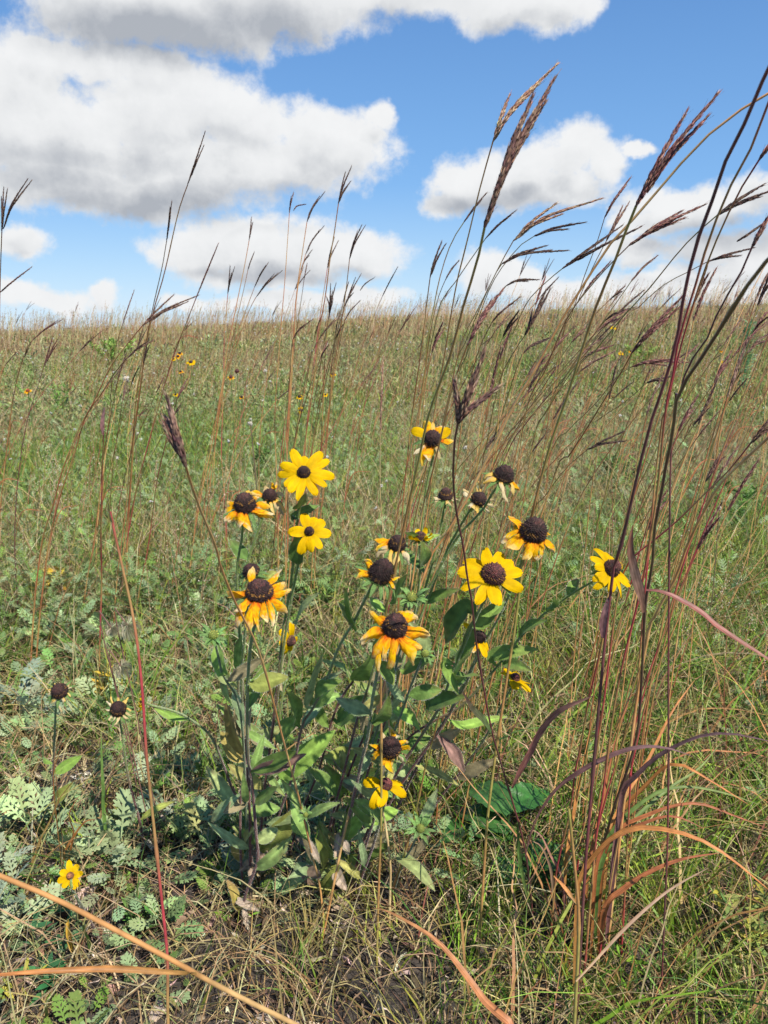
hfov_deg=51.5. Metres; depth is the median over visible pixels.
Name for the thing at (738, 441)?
bluestem stalk
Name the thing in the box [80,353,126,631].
bluestem stalk
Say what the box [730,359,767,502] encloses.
bluestem stalk
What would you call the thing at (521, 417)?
bluestem stalk
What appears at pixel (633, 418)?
bluestem stalk
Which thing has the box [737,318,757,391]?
columnar herb
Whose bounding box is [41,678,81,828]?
black eyed susan
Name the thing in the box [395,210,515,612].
bluestem stalk
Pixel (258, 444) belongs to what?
white blooms
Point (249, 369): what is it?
bluestem stalk
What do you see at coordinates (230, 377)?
black eyed susan
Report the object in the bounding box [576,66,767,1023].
bluestem stalk
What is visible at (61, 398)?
leafy herb
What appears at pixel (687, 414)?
bluestem stalk
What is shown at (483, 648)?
black eyed susan
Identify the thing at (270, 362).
bluestem stalk
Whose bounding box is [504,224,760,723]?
bluestem stalk
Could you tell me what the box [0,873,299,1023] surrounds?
bluestem stalk
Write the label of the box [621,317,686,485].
bluestem stalk
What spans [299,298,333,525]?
bluestem stalk
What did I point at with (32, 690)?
sage plant
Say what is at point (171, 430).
bluestem stalk
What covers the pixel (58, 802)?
grass tussock
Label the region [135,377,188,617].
bluestem stalk
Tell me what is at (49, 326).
bluestem stalk
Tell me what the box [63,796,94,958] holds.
grass tussock
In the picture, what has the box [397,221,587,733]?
bluestem stalk
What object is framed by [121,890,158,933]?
leafy herb
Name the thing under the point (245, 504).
black eyed susan
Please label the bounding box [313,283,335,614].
bluestem stalk
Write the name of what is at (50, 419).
bluestem stalk
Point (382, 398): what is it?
bluestem stalk
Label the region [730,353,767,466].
bluestem stalk
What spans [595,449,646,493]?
leafy herb
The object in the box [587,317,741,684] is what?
bluestem stalk
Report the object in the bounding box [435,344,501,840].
bluestem stalk
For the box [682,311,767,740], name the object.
bluestem stalk
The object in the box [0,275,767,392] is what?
crest grass
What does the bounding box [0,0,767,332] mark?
sky
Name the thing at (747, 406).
bluestem stalk
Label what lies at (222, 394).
bluestem stalk
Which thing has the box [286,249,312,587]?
bluestem stalk
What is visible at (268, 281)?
bluestem stalk
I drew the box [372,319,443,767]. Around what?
bluestem stalk
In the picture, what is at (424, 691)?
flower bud
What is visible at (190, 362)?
black eyed susan
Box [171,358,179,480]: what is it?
black eyed susan
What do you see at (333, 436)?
black eyed susan
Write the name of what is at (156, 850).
bluestem stalk
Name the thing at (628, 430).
bluestem stalk
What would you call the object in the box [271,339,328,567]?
bluestem stalk
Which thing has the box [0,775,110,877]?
sage plant
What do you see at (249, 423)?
pale flower
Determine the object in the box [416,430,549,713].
bluestem stalk
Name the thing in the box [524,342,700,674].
bluestem stalk
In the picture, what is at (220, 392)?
bluestem stalk
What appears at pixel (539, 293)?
bluestem stalk
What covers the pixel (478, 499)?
black eyed susan
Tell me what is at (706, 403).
bluestem stalk
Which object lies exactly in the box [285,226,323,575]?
bluestem stalk
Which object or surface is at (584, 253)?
bluestem stalk
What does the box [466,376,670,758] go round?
bluestem stalk
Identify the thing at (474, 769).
black eyed susan
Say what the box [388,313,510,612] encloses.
bluestem stalk
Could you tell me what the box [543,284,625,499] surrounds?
bluestem stalk
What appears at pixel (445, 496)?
black eyed susan
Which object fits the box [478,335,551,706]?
bluestem stalk
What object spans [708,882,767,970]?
leafy herb
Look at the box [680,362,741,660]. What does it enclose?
bluestem stalk
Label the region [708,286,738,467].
bluestem stalk
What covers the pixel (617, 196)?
bluestem stalk
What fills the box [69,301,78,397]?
bluestem stalk
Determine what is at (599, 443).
bluestem stalk
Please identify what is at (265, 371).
pale flower
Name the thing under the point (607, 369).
bluestem stalk
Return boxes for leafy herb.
[14,381,87,422]
[14,895,80,1005]
[20,564,72,607]
[85,662,124,702]
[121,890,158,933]
[254,442,269,477]
[255,559,319,606]
[297,569,365,620]
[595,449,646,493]
[691,933,751,986]
[705,481,764,524]
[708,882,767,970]
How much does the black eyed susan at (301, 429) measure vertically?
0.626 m
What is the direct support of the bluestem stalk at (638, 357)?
on the ground at (418, 968)
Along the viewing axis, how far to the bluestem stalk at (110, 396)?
2.85 m
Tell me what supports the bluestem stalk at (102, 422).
on the ground at (418, 968)
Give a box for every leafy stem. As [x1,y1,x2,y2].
[272,779,340,901]
[394,788,437,891]
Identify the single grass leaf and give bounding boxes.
[101,736,106,831]
[373,908,513,1023]
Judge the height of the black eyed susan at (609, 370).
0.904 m
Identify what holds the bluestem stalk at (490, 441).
on the ground at (418, 968)
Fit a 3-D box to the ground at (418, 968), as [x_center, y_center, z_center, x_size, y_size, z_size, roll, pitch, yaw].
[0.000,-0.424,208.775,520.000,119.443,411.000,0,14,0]
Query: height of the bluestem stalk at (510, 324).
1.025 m
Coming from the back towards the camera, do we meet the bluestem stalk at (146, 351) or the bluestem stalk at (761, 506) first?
the bluestem stalk at (761, 506)
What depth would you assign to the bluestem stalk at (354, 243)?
2.28 m
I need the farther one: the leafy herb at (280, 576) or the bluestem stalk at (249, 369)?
the bluestem stalk at (249, 369)
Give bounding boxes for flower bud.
[197,623,264,879]
[327,621,441,882]
[347,587,429,841]
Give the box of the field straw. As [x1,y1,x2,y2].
[0,301,767,640]
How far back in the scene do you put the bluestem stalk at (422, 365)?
5.22 m
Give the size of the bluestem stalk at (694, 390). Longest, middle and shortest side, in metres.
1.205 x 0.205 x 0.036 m
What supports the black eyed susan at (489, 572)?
on the ground at (418, 968)
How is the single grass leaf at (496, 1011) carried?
on the ground at (418, 968)
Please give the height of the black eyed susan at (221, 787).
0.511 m
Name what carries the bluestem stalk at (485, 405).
on the ground at (418, 968)
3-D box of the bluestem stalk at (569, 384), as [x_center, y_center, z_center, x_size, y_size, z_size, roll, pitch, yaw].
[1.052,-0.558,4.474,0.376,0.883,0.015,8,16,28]
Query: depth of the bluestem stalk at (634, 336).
7.56 m
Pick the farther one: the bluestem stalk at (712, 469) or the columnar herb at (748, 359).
the columnar herb at (748, 359)
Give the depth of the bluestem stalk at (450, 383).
4.85 m
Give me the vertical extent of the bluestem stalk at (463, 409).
0.997 m
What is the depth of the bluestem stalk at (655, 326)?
1.07 m
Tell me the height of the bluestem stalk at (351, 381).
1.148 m
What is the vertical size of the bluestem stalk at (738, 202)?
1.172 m
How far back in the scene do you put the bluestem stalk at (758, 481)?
2.92 m
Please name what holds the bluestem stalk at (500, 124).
on the ground at (418, 968)
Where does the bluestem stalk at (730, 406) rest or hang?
on the ground at (418, 968)
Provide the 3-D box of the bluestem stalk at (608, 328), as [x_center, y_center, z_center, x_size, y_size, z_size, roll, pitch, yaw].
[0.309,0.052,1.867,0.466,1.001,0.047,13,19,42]
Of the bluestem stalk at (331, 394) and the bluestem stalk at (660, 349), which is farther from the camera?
the bluestem stalk at (660, 349)
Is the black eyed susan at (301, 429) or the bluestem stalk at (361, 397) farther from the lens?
the bluestem stalk at (361, 397)
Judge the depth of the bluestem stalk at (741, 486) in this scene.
1.06 m
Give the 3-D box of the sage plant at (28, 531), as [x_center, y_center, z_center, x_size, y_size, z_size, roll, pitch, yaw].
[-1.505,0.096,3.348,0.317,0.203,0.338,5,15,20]
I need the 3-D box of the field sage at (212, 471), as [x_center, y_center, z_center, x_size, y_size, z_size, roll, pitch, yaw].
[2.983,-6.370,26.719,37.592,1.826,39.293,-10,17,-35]
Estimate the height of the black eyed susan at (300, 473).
0.894 m
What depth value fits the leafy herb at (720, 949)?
1.20 m
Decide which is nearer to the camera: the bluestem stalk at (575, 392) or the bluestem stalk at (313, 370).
the bluestem stalk at (313, 370)
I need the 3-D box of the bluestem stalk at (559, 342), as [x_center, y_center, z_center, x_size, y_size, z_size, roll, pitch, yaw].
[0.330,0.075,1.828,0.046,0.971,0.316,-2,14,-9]
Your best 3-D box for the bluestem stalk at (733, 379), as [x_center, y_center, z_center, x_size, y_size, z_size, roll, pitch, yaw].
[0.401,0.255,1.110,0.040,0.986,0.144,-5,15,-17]
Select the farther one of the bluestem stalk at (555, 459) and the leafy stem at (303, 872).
the bluestem stalk at (555, 459)
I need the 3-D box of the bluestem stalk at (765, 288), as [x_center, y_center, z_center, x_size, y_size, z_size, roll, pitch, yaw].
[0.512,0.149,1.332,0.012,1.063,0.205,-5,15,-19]
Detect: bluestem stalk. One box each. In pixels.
[0,179,31,288]
[0,266,31,292]
[0,318,63,515]
[0,329,103,483]
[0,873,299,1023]
[9,343,30,456]
[14,337,58,620]
[30,293,198,660]
[33,383,79,472]
[35,339,153,664]
[48,363,124,578]
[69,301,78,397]
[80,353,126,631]
[91,365,139,567]
[95,325,147,570]
[99,406,104,675]
[102,291,133,511]
[102,380,127,565]
[102,405,147,536]
[108,504,169,1023]
[111,376,163,545]
[113,336,149,624]
[120,201,171,586]
[121,243,218,597]
[124,402,181,550]
[126,131,205,572]
[127,301,158,476]
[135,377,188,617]
[146,319,193,476]
[157,388,325,930]
[187,217,252,594]
[192,262,268,543]
[198,251,254,565]
[199,387,294,571]
[201,271,281,568]
[221,266,234,573]
[225,341,274,576]
[226,319,256,472]
[235,366,277,448]
[239,300,281,448]
[259,266,309,490]
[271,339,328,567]
[272,319,312,568]
[274,192,304,614]
[275,265,306,519]
[276,314,341,582]
[280,317,320,547]
[285,165,351,625]
[285,192,325,604]
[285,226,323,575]
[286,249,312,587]
[290,362,379,571]
[299,237,337,606]
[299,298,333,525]
[300,286,354,524]
[301,323,343,524]
[306,300,360,565]
[309,224,365,618]
[313,281,348,516]
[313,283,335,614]
[314,267,397,552]
[314,275,374,516]
[320,93,767,942]
[321,312,340,516]
[342,304,417,550]
[347,318,409,457]
[353,315,396,496]
[370,355,411,453]
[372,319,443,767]
[376,68,561,975]
[379,354,384,701]
[380,277,558,615]
[380,285,505,874]
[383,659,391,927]
[386,337,425,424]
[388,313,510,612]
[390,354,549,693]
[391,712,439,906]
[392,61,558,823]
[392,383,538,611]
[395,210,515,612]
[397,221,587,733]
[397,240,445,611]
[398,192,487,610]
[399,310,519,733]
[400,350,614,678]
[401,197,603,761]
[402,245,569,705]
[405,259,459,586]
[405,335,605,693]
[406,291,449,459]
[408,278,539,683]
[408,429,499,689]
[412,309,626,732]
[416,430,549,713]
[420,290,643,718]
[421,261,610,732]
[421,293,459,427]
[424,285,625,626]
[428,358,543,742]
[432,182,767,814]
[434,317,618,684]
[434,337,492,421]
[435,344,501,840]
[439,295,521,687]
[440,380,578,767]
[441,322,514,765]
[446,358,688,771]
[447,325,586,610]
[450,346,692,933]
[452,202,706,814]
[454,255,657,739]
[455,361,562,601]
[456,294,681,854]
[460,275,545,746]
[466,285,490,388]
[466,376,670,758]
[467,274,490,458]
[470,224,643,746]
[470,287,551,755]
[470,351,543,556]
[475,306,637,716]
[476,88,722,968]
[476,254,531,463]
[477,381,633,610]
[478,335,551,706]
[478,347,499,452]
[480,347,697,681]
[481,365,557,480]
[482,344,614,712]
[487,430,626,770]
[493,259,552,456]
[493,331,570,684]
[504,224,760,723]
[506,359,551,505]
[510,386,550,510]
[517,177,632,718]
[518,328,563,476]
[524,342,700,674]
[530,201,629,710]
[539,376,620,507]
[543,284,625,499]
[546,328,602,476]
[546,335,608,441]
[549,598,609,950]
[554,807,707,1023]
[555,338,609,463]
[557,375,718,900]
[558,288,680,512]
[565,321,767,773]
[566,363,616,775]
[569,350,732,855]
[571,287,619,410]
[571,350,627,450]
[572,261,710,809]
[574,358,655,687]
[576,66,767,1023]
[576,311,631,436]
[576,395,698,870]
[580,322,646,516]
[580,370,664,838]
[580,419,767,918]
[580,666,640,907]
[581,102,767,1000]
[586,257,767,928]
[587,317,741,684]
[588,444,727,889]
[589,457,759,929]
[589,489,667,833]
[590,445,741,920]
[592,280,637,466]
[592,501,722,845]
[593,348,633,435]
[593,410,719,675]
[594,336,767,978]
[594,396,714,684]
[604,290,658,456]
[605,436,767,964]
[607,336,682,488]
[609,266,717,817]
[611,364,648,447]
[613,355,663,505]
[615,388,767,810]
[618,336,749,946]
[619,281,667,398]
[620,144,767,954]
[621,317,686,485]
[621,323,669,398]
[624,377,748,670]
[627,273,767,861]
[639,278,767,767]
[649,303,679,398]
[650,355,719,465]
[660,214,767,1003]
[660,268,763,588]
[661,333,767,786]
[663,289,671,393]
[667,282,730,408]
[672,267,744,497]
[673,300,730,437]
[679,300,762,480]
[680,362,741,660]
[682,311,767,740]
[696,335,756,441]
[707,317,764,496]
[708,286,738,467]
[709,300,753,504]
[709,418,767,556]
[712,316,746,456]
[713,370,767,479]
[717,387,767,513]
[726,343,767,488]
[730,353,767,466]
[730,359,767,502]
[740,323,763,420]
[750,485,767,546]
[753,409,767,545]
[762,373,767,516]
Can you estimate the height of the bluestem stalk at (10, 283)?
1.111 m
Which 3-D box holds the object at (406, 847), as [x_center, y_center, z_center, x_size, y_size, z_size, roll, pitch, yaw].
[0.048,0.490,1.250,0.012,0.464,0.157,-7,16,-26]
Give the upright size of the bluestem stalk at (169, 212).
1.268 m
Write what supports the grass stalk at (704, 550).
on the ground at (418, 968)
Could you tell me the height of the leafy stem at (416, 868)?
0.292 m
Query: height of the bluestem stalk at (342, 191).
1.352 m
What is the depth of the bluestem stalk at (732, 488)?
2.97 m
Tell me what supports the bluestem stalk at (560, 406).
on the ground at (418, 968)
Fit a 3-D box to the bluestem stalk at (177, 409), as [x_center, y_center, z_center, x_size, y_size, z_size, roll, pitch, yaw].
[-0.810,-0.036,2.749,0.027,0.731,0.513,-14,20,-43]
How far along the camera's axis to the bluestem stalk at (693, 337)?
5.45 m
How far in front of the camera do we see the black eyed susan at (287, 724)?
1.36 m
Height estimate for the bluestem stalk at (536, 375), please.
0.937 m
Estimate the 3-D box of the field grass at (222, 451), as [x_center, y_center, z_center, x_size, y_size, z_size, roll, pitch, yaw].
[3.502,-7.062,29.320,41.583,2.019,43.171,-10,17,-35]
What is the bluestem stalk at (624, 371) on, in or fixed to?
on the ground at (418, 968)
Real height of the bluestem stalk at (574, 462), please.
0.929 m
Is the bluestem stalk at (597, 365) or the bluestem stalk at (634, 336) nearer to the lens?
the bluestem stalk at (597, 365)
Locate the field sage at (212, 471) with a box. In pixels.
[0,301,767,670]
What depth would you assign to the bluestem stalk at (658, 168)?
0.77 m
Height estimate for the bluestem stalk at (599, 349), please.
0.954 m
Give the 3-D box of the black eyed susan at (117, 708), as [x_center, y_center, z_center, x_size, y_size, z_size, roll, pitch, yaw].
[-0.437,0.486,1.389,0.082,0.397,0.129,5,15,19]
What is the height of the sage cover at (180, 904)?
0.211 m
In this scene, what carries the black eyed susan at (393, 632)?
on the ground at (418, 968)
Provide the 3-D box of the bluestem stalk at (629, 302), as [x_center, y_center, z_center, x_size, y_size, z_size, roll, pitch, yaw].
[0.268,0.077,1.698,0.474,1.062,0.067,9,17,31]
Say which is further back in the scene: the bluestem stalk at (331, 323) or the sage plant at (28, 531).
the sage plant at (28, 531)
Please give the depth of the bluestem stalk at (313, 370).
2.45 m
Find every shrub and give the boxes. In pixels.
[88,337,137,361]
[598,340,660,369]
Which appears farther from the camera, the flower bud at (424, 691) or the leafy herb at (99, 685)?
the leafy herb at (99, 685)
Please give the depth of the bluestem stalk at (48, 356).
2.38 m
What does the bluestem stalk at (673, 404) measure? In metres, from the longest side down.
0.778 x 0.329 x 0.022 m
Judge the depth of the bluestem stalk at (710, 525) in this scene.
1.08 m
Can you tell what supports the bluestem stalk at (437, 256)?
on the ground at (418, 968)
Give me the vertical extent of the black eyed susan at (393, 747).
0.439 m
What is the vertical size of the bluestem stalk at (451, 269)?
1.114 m
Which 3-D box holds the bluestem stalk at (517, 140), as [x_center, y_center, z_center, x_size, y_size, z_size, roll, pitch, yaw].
[0.034,0.208,0.891,0.059,1.180,0.427,-5,15,-19]
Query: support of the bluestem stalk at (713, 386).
on the ground at (418, 968)
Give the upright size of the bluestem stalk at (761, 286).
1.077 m
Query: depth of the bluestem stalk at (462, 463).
1.82 m
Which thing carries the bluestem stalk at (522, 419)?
on the ground at (418, 968)
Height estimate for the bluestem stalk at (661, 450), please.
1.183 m
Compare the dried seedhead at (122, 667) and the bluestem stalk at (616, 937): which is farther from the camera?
the dried seedhead at (122, 667)
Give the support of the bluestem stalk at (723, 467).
on the ground at (418, 968)
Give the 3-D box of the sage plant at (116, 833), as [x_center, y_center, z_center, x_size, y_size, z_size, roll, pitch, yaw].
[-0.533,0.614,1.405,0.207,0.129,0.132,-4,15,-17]
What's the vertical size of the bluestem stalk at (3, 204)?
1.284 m
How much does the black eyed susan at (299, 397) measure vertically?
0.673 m
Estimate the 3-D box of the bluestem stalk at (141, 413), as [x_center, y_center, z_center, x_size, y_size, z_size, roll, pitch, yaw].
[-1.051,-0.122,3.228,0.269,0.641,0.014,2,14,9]
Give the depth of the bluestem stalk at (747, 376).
6.12 m
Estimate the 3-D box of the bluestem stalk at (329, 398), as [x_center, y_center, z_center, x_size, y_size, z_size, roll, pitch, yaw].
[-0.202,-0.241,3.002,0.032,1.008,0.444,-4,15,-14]
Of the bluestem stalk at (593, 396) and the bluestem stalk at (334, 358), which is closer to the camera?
the bluestem stalk at (334, 358)
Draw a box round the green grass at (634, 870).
[0,496,767,1023]
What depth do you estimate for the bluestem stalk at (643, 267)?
1.52 m
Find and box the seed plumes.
[1,341,767,697]
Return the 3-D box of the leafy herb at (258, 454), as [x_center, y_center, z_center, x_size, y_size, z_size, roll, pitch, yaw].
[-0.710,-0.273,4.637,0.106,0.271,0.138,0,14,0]
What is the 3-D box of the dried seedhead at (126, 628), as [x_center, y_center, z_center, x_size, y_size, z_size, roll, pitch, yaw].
[-0.438,0.408,1.461,0.045,0.508,0.079,7,16,27]
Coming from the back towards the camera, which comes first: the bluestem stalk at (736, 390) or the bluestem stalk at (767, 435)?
the bluestem stalk at (767, 435)
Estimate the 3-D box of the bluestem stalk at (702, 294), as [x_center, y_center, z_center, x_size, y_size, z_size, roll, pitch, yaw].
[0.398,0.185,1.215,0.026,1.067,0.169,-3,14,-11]
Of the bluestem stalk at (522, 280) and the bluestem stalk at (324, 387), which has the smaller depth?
the bluestem stalk at (522, 280)
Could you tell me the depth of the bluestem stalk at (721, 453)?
1.03 m
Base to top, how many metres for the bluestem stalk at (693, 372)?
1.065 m
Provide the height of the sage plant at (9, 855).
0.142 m
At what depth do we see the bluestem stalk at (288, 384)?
2.98 m
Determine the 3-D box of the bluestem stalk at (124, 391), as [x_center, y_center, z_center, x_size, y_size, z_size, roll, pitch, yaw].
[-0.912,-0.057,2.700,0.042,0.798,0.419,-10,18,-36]
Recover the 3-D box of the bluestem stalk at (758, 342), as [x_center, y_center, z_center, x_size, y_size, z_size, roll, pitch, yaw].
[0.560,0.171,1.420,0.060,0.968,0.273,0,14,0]
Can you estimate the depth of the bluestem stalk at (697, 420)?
1.78 m
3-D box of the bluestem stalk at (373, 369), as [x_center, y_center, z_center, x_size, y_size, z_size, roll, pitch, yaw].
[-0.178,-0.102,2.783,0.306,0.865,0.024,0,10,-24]
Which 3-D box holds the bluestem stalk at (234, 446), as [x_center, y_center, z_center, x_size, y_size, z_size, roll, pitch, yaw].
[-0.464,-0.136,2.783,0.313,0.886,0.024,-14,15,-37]
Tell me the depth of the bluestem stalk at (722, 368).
1.19 m
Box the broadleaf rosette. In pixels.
[439,780,572,886]
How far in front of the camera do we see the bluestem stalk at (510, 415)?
3.66 m
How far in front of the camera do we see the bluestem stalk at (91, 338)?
2.75 m
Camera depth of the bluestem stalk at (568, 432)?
3.98 m
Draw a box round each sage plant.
[0,657,79,747]
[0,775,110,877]
[0,831,63,928]
[1,512,66,546]
[11,589,94,655]
[18,821,142,911]
[64,611,162,656]
[66,674,133,729]
[68,787,160,881]
[133,750,197,826]
[149,565,222,609]
[164,800,244,863]
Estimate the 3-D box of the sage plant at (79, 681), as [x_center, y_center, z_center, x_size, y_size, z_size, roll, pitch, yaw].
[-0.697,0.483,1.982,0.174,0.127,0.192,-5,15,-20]
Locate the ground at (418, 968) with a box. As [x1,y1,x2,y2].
[0,308,767,1023]
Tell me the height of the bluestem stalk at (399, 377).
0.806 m
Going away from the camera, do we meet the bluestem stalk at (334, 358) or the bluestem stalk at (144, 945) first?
the bluestem stalk at (144, 945)
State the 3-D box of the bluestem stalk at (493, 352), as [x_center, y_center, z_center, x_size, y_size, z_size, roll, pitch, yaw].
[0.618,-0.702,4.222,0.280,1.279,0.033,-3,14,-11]
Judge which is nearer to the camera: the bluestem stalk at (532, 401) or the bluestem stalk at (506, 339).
the bluestem stalk at (506, 339)
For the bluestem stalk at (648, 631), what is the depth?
1.00 m
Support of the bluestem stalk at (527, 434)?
on the ground at (418, 968)
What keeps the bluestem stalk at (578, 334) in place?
on the ground at (418, 968)
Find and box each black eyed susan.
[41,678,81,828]
[57,860,99,941]
[103,696,174,859]
[137,694,259,825]
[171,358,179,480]
[173,393,180,508]
[174,355,183,492]
[177,352,185,483]
[178,370,185,482]
[186,360,195,492]
[208,482,285,911]
[209,490,275,897]
[217,562,277,881]
[227,375,234,500]
[227,566,305,929]
[228,449,334,881]
[235,369,240,481]
[239,395,244,491]
[243,558,399,892]
[249,513,331,877]
[264,622,302,828]
[282,464,519,861]
[296,395,302,453]
[298,407,302,455]
[308,534,413,885]
[317,481,494,862]
[317,610,430,900]
[324,393,327,509]
[329,374,335,504]
[331,487,459,815]
[331,547,523,910]
[336,776,405,901]
[340,527,439,872]
[344,420,452,794]
[344,726,410,895]
[350,548,629,845]
[366,516,555,870]
[389,623,488,826]
[418,668,530,837]
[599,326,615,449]
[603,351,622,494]
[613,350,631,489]
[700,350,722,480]
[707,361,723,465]
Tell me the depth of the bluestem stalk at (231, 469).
2.86 m
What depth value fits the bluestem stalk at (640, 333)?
3.43 m
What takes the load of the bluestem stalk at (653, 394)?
on the ground at (418, 968)
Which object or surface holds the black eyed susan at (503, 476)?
on the ground at (418, 968)
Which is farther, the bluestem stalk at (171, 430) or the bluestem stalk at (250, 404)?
the bluestem stalk at (250, 404)
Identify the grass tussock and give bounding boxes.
[53,722,76,895]
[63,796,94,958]
[530,681,767,1018]
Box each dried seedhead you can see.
[99,610,144,824]
[109,650,153,845]
[114,608,160,836]
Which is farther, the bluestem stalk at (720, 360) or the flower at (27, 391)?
the bluestem stalk at (720, 360)
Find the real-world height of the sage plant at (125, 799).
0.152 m
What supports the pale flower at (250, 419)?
on the ground at (418, 968)
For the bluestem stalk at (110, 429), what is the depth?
2.74 m
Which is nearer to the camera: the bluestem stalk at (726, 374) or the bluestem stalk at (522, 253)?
the bluestem stalk at (522, 253)
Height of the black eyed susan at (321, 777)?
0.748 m
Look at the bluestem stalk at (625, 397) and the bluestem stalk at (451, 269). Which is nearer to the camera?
the bluestem stalk at (451, 269)
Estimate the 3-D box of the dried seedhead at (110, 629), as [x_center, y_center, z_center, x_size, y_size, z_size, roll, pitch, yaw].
[-0.498,0.407,1.520,0.037,0.486,0.075,0,14,0]
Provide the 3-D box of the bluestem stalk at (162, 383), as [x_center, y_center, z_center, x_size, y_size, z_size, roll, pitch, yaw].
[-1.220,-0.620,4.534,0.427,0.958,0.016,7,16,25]
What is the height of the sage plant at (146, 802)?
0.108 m
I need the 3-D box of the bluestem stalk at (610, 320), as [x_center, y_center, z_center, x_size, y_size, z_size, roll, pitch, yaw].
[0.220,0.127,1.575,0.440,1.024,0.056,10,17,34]
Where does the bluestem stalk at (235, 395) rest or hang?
on the ground at (418, 968)
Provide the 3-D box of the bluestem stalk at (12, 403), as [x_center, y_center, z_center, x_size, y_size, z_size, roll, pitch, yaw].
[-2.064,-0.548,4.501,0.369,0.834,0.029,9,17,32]
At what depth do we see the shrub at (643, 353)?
11.76 m
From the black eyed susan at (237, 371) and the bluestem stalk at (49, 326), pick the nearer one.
the bluestem stalk at (49, 326)
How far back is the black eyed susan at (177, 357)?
4.00 m
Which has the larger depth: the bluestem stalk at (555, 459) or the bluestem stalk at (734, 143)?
the bluestem stalk at (555, 459)
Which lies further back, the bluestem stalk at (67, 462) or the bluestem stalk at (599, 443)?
the bluestem stalk at (67, 462)
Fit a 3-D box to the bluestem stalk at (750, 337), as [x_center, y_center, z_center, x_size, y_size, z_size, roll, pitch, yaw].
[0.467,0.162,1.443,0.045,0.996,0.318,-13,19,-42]
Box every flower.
[24,389,40,513]
[122,376,143,556]
[248,421,259,570]
[249,418,258,525]
[264,369,270,445]
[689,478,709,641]
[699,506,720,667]
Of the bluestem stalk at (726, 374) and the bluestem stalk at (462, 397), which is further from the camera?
the bluestem stalk at (726, 374)
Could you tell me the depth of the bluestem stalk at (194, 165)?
2.18 m
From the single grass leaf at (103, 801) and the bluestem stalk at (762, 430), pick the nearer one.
the bluestem stalk at (762, 430)
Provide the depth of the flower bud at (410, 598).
1.11 m
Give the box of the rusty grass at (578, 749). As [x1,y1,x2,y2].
[0,481,767,1023]
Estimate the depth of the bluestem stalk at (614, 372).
1.49 m
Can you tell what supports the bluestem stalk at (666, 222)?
on the ground at (418, 968)
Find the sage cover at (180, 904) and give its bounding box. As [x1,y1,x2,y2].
[0,528,767,1023]
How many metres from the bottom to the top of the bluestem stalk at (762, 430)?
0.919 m
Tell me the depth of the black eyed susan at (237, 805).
1.11 m
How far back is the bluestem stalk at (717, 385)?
5.76 m
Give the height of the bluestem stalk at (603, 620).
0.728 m
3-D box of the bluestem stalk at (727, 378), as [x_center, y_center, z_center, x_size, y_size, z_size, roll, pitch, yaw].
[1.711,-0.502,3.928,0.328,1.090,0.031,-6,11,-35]
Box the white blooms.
[0,300,767,535]
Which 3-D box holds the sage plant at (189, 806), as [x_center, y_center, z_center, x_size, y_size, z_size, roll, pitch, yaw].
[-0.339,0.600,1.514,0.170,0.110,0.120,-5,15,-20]
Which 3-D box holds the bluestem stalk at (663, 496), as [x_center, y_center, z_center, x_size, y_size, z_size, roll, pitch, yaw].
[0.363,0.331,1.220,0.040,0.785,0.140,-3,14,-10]
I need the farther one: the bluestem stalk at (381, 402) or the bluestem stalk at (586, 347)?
the bluestem stalk at (586, 347)
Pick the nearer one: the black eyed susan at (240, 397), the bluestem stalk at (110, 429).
the bluestem stalk at (110, 429)
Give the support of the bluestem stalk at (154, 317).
on the ground at (418, 968)
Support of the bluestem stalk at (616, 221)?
on the ground at (418, 968)
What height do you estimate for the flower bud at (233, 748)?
0.653 m
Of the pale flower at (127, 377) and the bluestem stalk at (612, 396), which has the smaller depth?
the pale flower at (127, 377)
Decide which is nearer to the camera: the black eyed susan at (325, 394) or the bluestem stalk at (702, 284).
the bluestem stalk at (702, 284)
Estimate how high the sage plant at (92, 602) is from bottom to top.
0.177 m
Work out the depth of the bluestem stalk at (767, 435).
3.71 m
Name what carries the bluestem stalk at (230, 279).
on the ground at (418, 968)
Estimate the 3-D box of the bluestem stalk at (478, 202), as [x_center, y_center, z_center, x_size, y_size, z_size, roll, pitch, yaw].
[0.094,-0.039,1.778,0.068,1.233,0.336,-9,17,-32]
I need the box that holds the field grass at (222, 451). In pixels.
[0,299,767,624]
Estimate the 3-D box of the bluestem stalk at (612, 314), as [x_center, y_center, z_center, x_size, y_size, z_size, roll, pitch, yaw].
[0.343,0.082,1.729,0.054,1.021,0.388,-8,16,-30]
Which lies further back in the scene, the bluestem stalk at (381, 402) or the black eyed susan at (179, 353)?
the black eyed susan at (179, 353)
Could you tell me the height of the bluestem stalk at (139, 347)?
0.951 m
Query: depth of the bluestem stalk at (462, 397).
2.02 m
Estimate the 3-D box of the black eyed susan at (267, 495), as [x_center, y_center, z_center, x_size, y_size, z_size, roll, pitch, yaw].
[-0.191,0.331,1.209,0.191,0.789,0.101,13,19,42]
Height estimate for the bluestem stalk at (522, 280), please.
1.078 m
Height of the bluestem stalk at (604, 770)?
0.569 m

